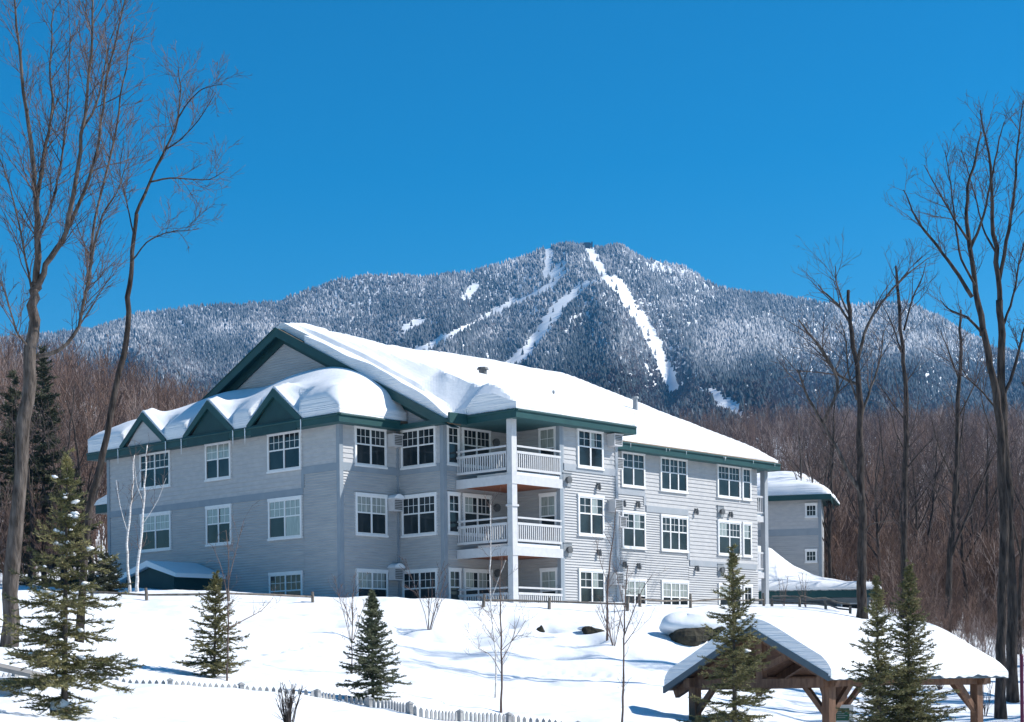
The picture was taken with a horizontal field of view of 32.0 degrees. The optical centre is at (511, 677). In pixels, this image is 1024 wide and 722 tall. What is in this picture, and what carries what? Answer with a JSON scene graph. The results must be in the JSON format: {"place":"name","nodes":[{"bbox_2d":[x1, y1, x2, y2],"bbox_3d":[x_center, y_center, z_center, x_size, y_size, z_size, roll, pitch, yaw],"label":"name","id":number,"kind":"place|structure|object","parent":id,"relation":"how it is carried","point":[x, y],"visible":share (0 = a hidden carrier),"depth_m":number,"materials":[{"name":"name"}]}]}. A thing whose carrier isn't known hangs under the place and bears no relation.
{"place":"outdoors","nodes":[
{"label":"outdoors","id":0,"kind":"place"},
{"bbox_2d":[0,397,1023,721],"bbox_3d":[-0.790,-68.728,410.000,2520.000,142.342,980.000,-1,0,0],"label":"snowy ground","id":1,"kind":"structure","parent":0,"point":[562,669],"depth_m":53.68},
{"bbox_2d":[0,369,38,581],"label":"dark hemlock","id":2,"kind":"object","parent":1,"relation":"on","point":[7,450],"visible":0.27,"depth_m":97.76,"materials":[{"name":"green plant"}]},
{"bbox_2d":[0,663,45,695],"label":"shelter","id":3,"kind":"object","parent":1,"relation":"on","point":[12,669],"visible":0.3,"depth_m":31.65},
{"bbox_2d":[0,383,67,585],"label":"bare tree","id":4,"kind":"object","parent":1,"relation":"on","point":[33,510],"visible":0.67,"depth_m":89.84,"materials":[{"name":"brown plant"}]},
{"bbox_2d":[6,344,76,584],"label":"dark hemlock","id":5,"kind":"object","parent":1,"relation":"on","point":[42,460],"visible":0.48,"depth_m":91.77,"materials":[{"name":"green plant"}]},
{"bbox_2d":[50,698,71,713],"bbox_3d":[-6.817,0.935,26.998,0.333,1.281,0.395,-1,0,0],"label":"rock","id":6,"kind":"object","parent":1,"relation":"on","point":[64,704],"visible":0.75,"depth_m":26.87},
{"bbox_2d":[0,447,144,720],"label":"fir tree","id":7,"kind":"object","parent":1,"relation":"on","point":[36,659],"visible":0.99,"depth_m":26.91,"materials":[{"name":"green plant"}]},
{"bbox_2d":[29,382,116,585],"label":"bare tree","id":8,"kind":"object","parent":1,"relation":"on","point":[47,498],"visible":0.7,"depth_m":85.64,"materials":[{"name":"brown plant"}]},
{"bbox_2d":[57,466,99,586],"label":"dark hemlock","id":9,"kind":"object","parent":1,"relation":"on","point":[78,523],"visible":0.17,"depth_m":89.88,"materials":[{"name":"green plant"}]},
{"bbox_2d":[48,401,122,571],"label":"bare tree","id":10,"kind":"object","parent":1,"relation":"on","point":[97,492],"visible":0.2,"depth_m":116.35,"materials":[{"name":"brown plant"}]},
{"bbox_2d":[0,0,175,646],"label":"bare tree","id":11,"kind":"object","parent":1,"relation":"on","point":[10,585],"visible":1,"depth_m":39.86,"materials":[{"name":"brown plant"}]},
{"bbox_2d":[55,397,128,576],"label":"bare tree","id":12,"kind":"object","parent":1,"relation":"on","point":[80,471],"visible":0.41,"depth_m":95.40,"materials":[{"name":"brown plant"}]},
{"bbox_2d":[87,551,133,592],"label":"dark bush","id":13,"kind":"object","parent":1,"relation":"on","point":[107,582],"visible":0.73,"depth_m":72.01,"materials":[{"name":"green plant"}]},
{"bbox_2d":[115,445,142,591],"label":"birch","id":14,"kind":"object","parent":1,"relation":"on","point":[127,551],"visible":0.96,"depth_m":72.57,"materials":[{"name":"white plant"}]},
{"bbox_2d":[125,434,171,591],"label":"birch","id":15,"kind":"object","parent":1,"relation":"on","point":[139,552],"visible":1,"depth_m":68.98,"materials":[{"name":"white plant"}]},
{"bbox_2d":[74,32,251,642],"bbox_3d":[-8.473,-8.809,46.260,4.669,16.215,3.693,-1,0,33],"label":"bare tree","id":16,"kind":"object","parent":1,"relation":"on","point":[101,458],"visible":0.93,"depth_m":45.95,"materials":[{"name":"brown plant"}]},
{"bbox_2d":[116,560,225,589],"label":"utility shed","id":17,"kind":"structure","parent":1,"relation":"on","point":[164,575],"depth_m":78.02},
{"bbox_2d":[90,588,313,602],"bbox_3d":[-10.747,-2.819,63.218,8.045,0.848,1.525,-1,0,-20],"label":"rail fence","id":18,"kind":"object","parent":1,"relation":"on","point":[146,594],"visible":0.56,"depth_m":62.55,"materials":[{"name":"brown wood"}]},
{"bbox_2d":[172,570,250,678],"bbox_3d":[-6.936,-1.120,41.300,2.138,2.835,1.675,-1,0,43],"label":"fir tree","id":19,"kind":"object","parent":1,"relation":"on","point":[215,665],"visible":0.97,"depth_m":41.27,"materials":[{"name":"green plant"}]},
{"bbox_2d":[204,500,280,680],"bbox_3d":[-6.108,-1.892,41.127,0.762,4.398,2.206,-1,0,36],"label":"sapling","id":20,"kind":"object","parent":1,"relation":"on","point":[227,593],"visible":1,"depth_m":40.58,"materials":[{"name":"brown plant"}]},
{"bbox_2d":[272,680,305,721],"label":"bare shrub","id":21,"kind":"object","parent":1,"relation":"on","point":[287,711],"visible":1,"depth_m":29.96,"materials":[{"name":"brown plant"}]},
{"bbox_2d":[2,673,579,721],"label":"picket fence","id":22,"kind":"object","parent":1,"relation":"on","point":[408,707],"visible":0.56,"depth_m":36.04,"materials":[{"name":"paint"}]},
{"bbox_2d":[328,572,369,673],"bbox_3d":[-4.237,-1.342,46.599,0.792,2.982,1.546,-1,0,-19],"label":"sapling","id":23,"kind":"object","parent":1,"relation":"on","point":[347,612],"visible":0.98,"depth_m":46.15,"materials":[{"name":"brown plant"}]},
{"bbox_2d":[332,574,368,639],"bbox_3d":[-5.059,-2.220,56.895,0.877,2.226,1.219,-1,0,40],"label":"bare shrub","id":24,"kind":"object","parent":1,"relation":"on","point":[344,613],"visible":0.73,"depth_m":56.88,"materials":[{"name":"brown plant"}]},
{"bbox_2d":[336,589,411,700],"bbox_3d":[-2.927,-0.562,37.295,1.536,2.684,1.544,-1,0,-28],"label":"fir tree","id":25,"kind":"object","parent":1,"relation":"on","point":[369,667],"visible":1,"depth_m":37.26,"materials":[{"name":"green plant"}]},
{"bbox_2d":[397,555,448,629],"bbox_3d":[-2.993,-2.849,60.824,1.940,2.632,1.053,-1,0,-8],"label":"bare shrub","id":26,"kind":"object","parent":1,"relation":"on","point":[437,606],"visible":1,"depth_m":60.70,"materials":[{"name":"brown plant"}]},
{"bbox_2d":[86,322,780,604],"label":"lodge building","id":27,"kind":"structure","parent":1,"relation":"on","point":[345,456],"depth_m":76.66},
{"bbox_2d":[139,450,170,490],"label":"window","id":28,"kind":"structure","parent":27,"relation":"in","point":[155,466],"depth_m":82.12,"materials":[{"name":"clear glass"}]},
{"bbox_2d":[139,511,171,552],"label":"window","id":29,"kind":"structure","parent":27,"relation":"in","point":[157,526],"depth_m":82.10,"materials":[{"name":"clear glass"}]},
{"bbox_2d":[204,441,231,481],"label":"window","id":30,"kind":"structure","parent":27,"relation":"in","point":[218,457],"depth_m":79.01,"materials":[{"name":"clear glass"}]},
{"bbox_2d":[205,503,232,546],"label":"window","id":31,"kind":"structure","parent":27,"relation":"in","point":[218,518],"depth_m":79.01,"materials":[{"name":"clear glass"}]},
{"bbox_2d":[266,430,301,473],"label":"window","id":32,"kind":"structure","parent":27,"relation":"in","point":[284,449],"depth_m":75.95,"materials":[{"name":"clear glass"}]},
{"bbox_2d":[267,495,302,540],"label":"window","id":33,"kind":"structure","parent":27,"relation":"in","point":[285,515],"depth_m":75.97,"materials":[{"name":"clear glass"}]},
{"bbox_2d":[268,570,303,594],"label":"window","id":34,"kind":"structure","parent":27,"relation":"in","point":[291,583],"depth_m":75.93,"materials":[{"name":"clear glass"}]},
{"bbox_2d":[354,426,387,468],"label":"window","id":35,"kind":"structure","parent":27,"relation":"in","point":[370,444],"depth_m":74.88,"materials":[{"name":"clear glass"}]},
{"bbox_2d":[354,492,388,537],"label":"window","id":36,"kind":"structure","parent":27,"relation":"in","point":[370,509],"depth_m":74.88,"materials":[{"name":"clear glass"}]},
{"bbox_2d":[355,568,388,596],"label":"window","id":37,"kind":"structure","parent":27,"relation":"in","point":[377,579],"depth_m":74.88,"materials":[{"name":"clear glass"}]},
{"bbox_2d":[400,426,436,469],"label":"window","id":38,"kind":"structure","parent":27,"relation":"in","point":[418,450],"depth_m":75.19,"materials":[{"name":"clear glass"}]},
{"bbox_2d":[401,492,437,537],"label":"window","id":39,"kind":"structure","parent":27,"relation":"in","point":[419,513],"depth_m":75.19,"materials":[{"name":"clear glass"}]},
{"bbox_2d":[402,568,437,598],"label":"window","id":40,"kind":"structure","parent":27,"relation":"in","point":[425,574],"depth_m":75.19,"materials":[{"name":"clear glass"}]},
{"bbox_2d":[446,425,459,466],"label":"window","id":41,"kind":"structure","parent":27,"relation":"in","point":[453,434],"depth_m":74.64,"materials":[{"name":"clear glass"}]},
{"bbox_2d":[447,491,460,535],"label":"window","id":42,"kind":"structure","parent":27,"relation":"in","point":[453,498],"depth_m":74.66,"materials":[{"name":"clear glass"}]},
{"bbox_2d":[448,567,461,599],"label":"window","id":43,"kind":"structure","parent":27,"relation":"in","point":[454,574],"depth_m":74.66,"materials":[{"name":"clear glass"}]},
{"bbox_2d":[461,427,490,469],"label":"window","id":44,"kind":"structure","parent":27,"relation":"in","point":[472,438],"depth_m":75.67,"materials":[{"name":"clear glass"}]},
{"bbox_2d":[462,493,491,537],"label":"window","id":45,"kind":"structure","parent":27,"relation":"in","point":[474,506],"depth_m":75.65,"materials":[{"name":"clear glass"}]},
{"bbox_2d":[463,568,492,601],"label":"window","id":46,"kind":"structure","parent":27,"relation":"in","point":[473,578],"depth_m":75.65,"materials":[{"name":"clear glass"}]},
{"bbox_2d":[538,426,555,474],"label":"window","id":47,"kind":"structure","parent":27,"relation":"in","point":[546,436],"depth_m":75.43,"materials":[{"name":"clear glass"}]},
{"bbox_2d":[538,492,556,543],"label":"door","id":48,"kind":"structure","parent":27,"relation":"in","point":[547,501],"depth_m":75.43,"materials":[{"name":"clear glass"}]},
{"bbox_2d":[539,567,557,602],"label":"door","id":49,"kind":"structure","parent":27,"relation":"in","point":[548,576],"depth_m":75.43,"materials":[{"name":"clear glass"}]},
{"bbox_2d":[576,428,604,470],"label":"window","id":50,"kind":"structure","parent":27,"relation":"in","point":[590,443],"depth_m":76.41,"materials":[{"name":"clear glass"}]},
{"bbox_2d":[577,493,605,537],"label":"window","id":51,"kind":"structure","parent":27,"relation":"in","point":[589,507],"depth_m":76.41,"materials":[{"name":"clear glass"}]},
{"bbox_2d":[577,568,605,601],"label":"window","id":52,"kind":"structure","parent":27,"relation":"in","point":[590,581],"depth_m":76.41,"materials":[{"name":"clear glass"}]},
{"bbox_2d":[620,451,645,488],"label":"window","id":53,"kind":"structure","parent":27,"relation":"in","point":[633,474],"depth_m":84.25,"materials":[{"name":"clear glass"}]},
{"bbox_2d":[621,510,646,549],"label":"window","id":54,"kind":"structure","parent":27,"relation":"in","point":[633,536],"depth_m":84.25,"materials":[{"name":"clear glass"}]},
{"bbox_2d":[622,578,646,603],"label":"window","id":55,"kind":"structure","parent":27,"relation":"in","point":[633,584],"depth_m":84.33,"materials":[{"name":"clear glass"}]},
{"bbox_2d":[659,456,688,493],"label":"window","id":56,"kind":"structure","parent":27,"relation":"in","point":[673,471],"depth_m":86.57,"materials":[{"name":"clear glass"}]},
{"bbox_2d":[660,514,688,552],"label":"window","id":57,"kind":"structure","parent":27,"relation":"in","point":[674,528],"depth_m":86.57,"materials":[{"name":"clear glass"}]},
{"bbox_2d":[661,580,688,604],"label":"window","id":58,"kind":"structure","parent":27,"relation":"in","point":[670,589],"depth_m":86.54,"materials":[{"name":"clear glass"}]},
{"bbox_2d":[716,464,741,499],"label":"window","id":59,"kind":"structure","parent":27,"relation":"in","point":[728,482],"depth_m":89.88,"materials":[{"name":"clear glass"}]},
{"bbox_2d":[717,519,741,556],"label":"window","id":60,"kind":"structure","parent":27,"relation":"in","point":[729,532],"depth_m":89.82,"materials":[{"name":"clear glass"}]},
{"bbox_2d":[717,583,741,604],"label":"window","id":61,"kind":"structure","parent":27,"relation":"in","point":[723,602],"depth_m":89.58,"materials":[{"name":"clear glass"}]},
{"bbox_2d":[741,467,751,500],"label":"window","id":62,"kind":"structure","parent":27,"relation":"in","point":[746,472],"depth_m":91.05,"materials":[{"name":"clear glass"}]},
{"bbox_2d":[742,522,752,557],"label":"window","id":63,"kind":"structure","parent":27,"relation":"in","point":[746,526],"depth_m":91.03,"materials":[{"name":"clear glass"}]},
{"bbox_2d":[742,584,752,604],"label":"window","id":64,"kind":"structure","parent":27,"relation":"in","point":[749,595],"depth_m":91.10,"materials":[{"name":"clear glass"}]},
{"bbox_2d":[462,493,520,697],"bbox_3d":[-0.967,-2.098,46.479,1.887,5.738,1.628,-1,0,-36],"label":"sapling","id":65,"kind":"object","parent":1,"relation":"on","point":[490,636],"visible":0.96,"depth_m":46.47,"materials":[{"name":"brown wood"}]},
{"bbox_2d":[474,560,538,712],"bbox_3d":[-0.208,-0.876,42.204,1.307,3.888,2.214,-1,0,-31],"label":"sapling","id":66,"kind":"object","parent":1,"relation":"on","point":[501,649],"visible":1,"depth_m":42.68,"materials":[{"name":"brown plant"}]},
{"bbox_2d":[0,322,1023,662],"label":"bare woodland","id":67,"kind":"object","parent":1,"relation":"on","point":[980,614],"visible":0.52,"depth_m":131.68,"materials":[{"name":"brown wood"}]},
{"bbox_2d":[482,594,629,610],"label":"rail fence","id":68,"kind":"object","parent":1,"relation":"on","point":[549,601],"visible":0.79,"depth_m":66.38,"materials":[{"name":"brown wood"}]},
{"bbox_2d":[577,625,603,633],"bbox_3d":[2.758,-1.619,62.151,0.964,0.474,0.760,-1,0,0],"label":"boulder","id":69,"kind":"object","parent":1,"relation":"on","point":[589,629],"visible":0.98,"depth_m":61.89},
{"bbox_2d":[592,508,621,640],"bbox_3d":[3.119,-3.393,61.083,0.879,4.751,1.626,-1,0,-29],"label":"sapling","id":70,"kind":"object","parent":1,"relation":"on","point":[607,583],"visible":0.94,"depth_m":60.65,"materials":[{"name":"brown plant"}]},
{"bbox_2d":[595,597,622,645],"bbox_3d":[3.226,-1.850,59.109,0.792,1.774,0.791,-1,0,-45],"label":"bare shrub","id":71,"kind":"object","parent":1,"relation":"on","point":[609,630],"visible":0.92,"depth_m":59.12,"materials":[{"name":"brown plant"}]},
{"bbox_2d":[591,557,665,721],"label":"sapling","id":72,"kind":"object","parent":1,"relation":"on","point":[624,683],"visible":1,"depth_m":36.47,"materials":[{"name":"brown plant"}]},
{"bbox_2d":[659,611,720,646],"bbox_3d":[6.202,-1.521,62.692,1.909,1.666,1.874,-1,0,-31],"label":"boulder","id":73,"kind":"object","parent":1,"relation":"on","point":[685,628],"visible":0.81,"depth_m":62.05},
{"bbox_2d":[638,593,764,607],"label":"rail fence","id":74,"kind":"object","parent":1,"relation":"on","point":[690,600],"visible":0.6,"depth_m":74.63,"materials":[{"name":"brown wood"}]},
{"bbox_2d":[676,544,776,721],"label":"fir tree","id":75,"kind":"object","parent":1,"relation":"on","point":[742,660],"visible":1,"depth_m":35.93,"materials":[{"name":"green plant"}]},
{"bbox_2d":[757,471,839,576],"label":"annex building","id":76,"kind":"structure","parent":1,"relation":"on","point":[795,518],"depth_m":102.32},
{"bbox_2d":[805,503,817,517],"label":"window","id":77,"kind":"structure","parent":76,"relation":"in","point":[810,508],"depth_m":102.07,"materials":[{"name":"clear glass"}]},
{"bbox_2d":[805,549,817,562],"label":"window","id":78,"kind":"structure","parent":76,"relation":"in","point":[810,554],"depth_m":102.07,"materials":[{"name":"clear glass"}]},
{"bbox_2d":[765,413,853,499],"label":"bare tree","id":79,"kind":"object","parent":1,"relation":"on","point":[801,465],"visible":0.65,"depth_m":105.07,"materials":[{"name":"brown plant"}]},
{"bbox_2d":[770,595,851,613],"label":"rail fence","id":80,"kind":"object","parent":1,"relation":"on","point":[799,602],"visible":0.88,"depth_m":79.97,"materials":[{"name":"brown wood"}]},
{"bbox_2d":[791,439,841,578],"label":"bare tree","id":81,"kind":"object","parent":1,"relation":"on","point":[826,526],"visible":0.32,"depth_m":107.88,"materials":[{"name":"brown plant"}]},
{"bbox_2d":[758,546,881,608],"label":"garage","id":82,"kind":"structure","parent":1,"relation":"on","point":[780,567],"depth_m":95.53,"materials":[{"name":"metal"}]},
{"bbox_2d":[789,435,851,523],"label":"bare tree","id":83,"kind":"object","parent":1,"relation":"on","point":[825,485],"visible":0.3,"depth_m":113.10,"materials":[{"name":"brown plant"}]},
{"bbox_2d":[798,423,855,577],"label":"bare tree","id":84,"kind":"object","parent":1,"relation":"on","point":[829,488],"visible":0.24,"depth_m":110.26,"materials":[{"name":"brown plant"}]},
{"bbox_2d":[663,617,1007,721],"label":"timber pavilion","id":85,"kind":"structure","parent":1,"relation":"on","point":[807,655],"depth_m":44.61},
{"bbox_2d":[803,367,875,578],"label":"bare tree","id":86,"kind":"object","parent":1,"relation":"on","point":[828,536],"visible":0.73,"depth_m":104.54,"materials":[{"name":"brown plant"}]},
{"bbox_2d":[836,705,853,721],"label":"notice board","id":87,"kind":"object","parent":1,"relation":"on","point":[843,716],"visible":0.61,"depth_m":46.47,"materials":[{"name":"green metal"}]},
{"bbox_2d":[766,229,964,618],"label":"bare tree","id":88,"kind":"object","parent":1,"relation":"on","point":[859,485],"visible":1,"depth_m":77.94,"materials":[{"name":"brown plant"}]},
{"bbox_2d":[823,427,914,608],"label":"bare tree","id":89,"kind":"object","parent":1,"relation":"on","point":[877,527],"visible":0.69,"depth_m":103.91,"materials":[{"name":"brown plant"}]},
{"bbox_2d":[842,405,903,543],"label":"bare tree","id":90,"kind":"object","parent":1,"relation":"on","point":[882,450],"visible":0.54,"depth_m":124.96,"materials":[{"name":"brown plant"}]},
{"bbox_2d":[835,574,927,721],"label":"fir tree","id":91,"kind":"object","parent":1,"relation":"on","point":[879,674],"visible":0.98,"depth_m":36.89,"materials":[{"name":"green plant"}]},
{"bbox_2d":[874,426,934,572],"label":"bare tree","id":92,"kind":"object","parent":1,"relation":"on","point":[916,510],"visible":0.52,"depth_m":104.25,"materials":[{"name":"brown plant"}]},
{"bbox_2d":[883,443,936,601],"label":"bare tree","id":93,"kind":"object","parent":1,"relation":"on","point":[898,500],"visible":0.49,"depth_m":111.24,"materials":[{"name":"brown plant"}]},
{"bbox_2d":[859,238,965,618],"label":"bare tree","id":94,"kind":"object","parent":1,"relation":"on","point":[905,447],"visible":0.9,"depth_m":83.91,"materials":[{"name":"brown plant"}]},
{"bbox_2d":[862,558,967,721],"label":"fir tree","id":95,"kind":"object","parent":1,"relation":"on","point":[909,651],"visible":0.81,"depth_m":37.38,"materials":[{"name":"green plant"}]},
{"bbox_2d":[881,404,973,599],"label":"bare tree","id":96,"kind":"object","parent":1,"relation":"on","point":[929,504],"visible":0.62,"depth_m":95.69,"materials":[{"name":"brown plant"}]},
{"bbox_2d":[907,424,961,573],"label":"bare tree","id":97,"kind":"object","parent":1,"relation":"on","point":[930,520],"visible":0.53,"depth_m":108.97,"materials":[{"name":"brown plant"}]},
{"bbox_2d":[910,421,977,537],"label":"bare tree","id":98,"kind":"object","parent":1,"relation":"on","point":[934,471],"visible":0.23,"depth_m":130.66,"materials":[{"name":"brown plant"}]},
{"bbox_2d":[884,93,1023,719],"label":"bare tree","id":99,"kind":"object","parent":1,"relation":"on","point":[1000,708],"visible":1,"depth_m":53.95,"materials":[{"name":"brown plant"}]},
{"bbox_2d":[890,386,1018,628],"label":"bare tree","id":100,"kind":"object","parent":1,"relation":"on","point":[960,551],"visible":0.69,"depth_m":87.88,"materials":[{"name":"brown plant"}]},
{"bbox_2d":[899,416,1023,595],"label":"bare tree","id":101,"kind":"object","parent":1,"relation":"on","point":[972,528],"visible":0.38,"depth_m":97.59,"materials":[{"name":"brown plant"}]},
{"bbox_2d":[906,278,1023,631],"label":"bare tree","id":102,"kind":"object","parent":1,"relation":"on","point":[951,546],"visible":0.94,"depth_m":79.89,"materials":[{"name":"brown plant"}]},
{"bbox_2d":[942,89,1023,702],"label":"bare tree","id":103,"kind":"object","parent":1,"relation":"on","point":[1012,690],"visible":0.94,"depth_m":57.85,"materials":[{"name":"brown plant"}]},
{"bbox_2d":[958,313,1023,653],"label":"bare tree","id":104,"kind":"object","parent":1,"relation":"on","point":[1020,587],"visible":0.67,"depth_m":69.89,"materials":[{"name":"brown plant"}]},
{"bbox_2d":[961,414,1021,587],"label":"bare tree","id":105,"kind":"object","parent":1,"relation":"on","point":[987,487],"visible":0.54,"depth_m":100.46,"materials":[{"name":"brown plant"}]},
{"bbox_2d":[1019,654,1023,721],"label":"maroon pole","id":106,"kind":"object","parent":1,"relation":"on","point":[1021,689],"visible":1,"depth_m":43.96,"materials":[{"name":"metal"}]},
{"bbox_2d":[0,0,1023,351],"label":"sky","id":107,"kind":"structure","parent":0,"point":[417,137],"materials":[{"name":"blue"}]},
{"bbox_2d":[21,246,1023,417],"bbox_3d":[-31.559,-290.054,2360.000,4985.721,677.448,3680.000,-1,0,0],"label":"mountain","id":108,"kind":"structure","parent":0,"point":[656,343],"depth_m":2101.20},
{"bbox_2d":[0,240,1023,437],"bbox_3d":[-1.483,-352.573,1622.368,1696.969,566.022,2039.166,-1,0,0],"label":"mountain forest","id":109,"kind":"object","parent":108,"relation":"on","point":[708,352],"visible":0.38,"depth_m":2059.66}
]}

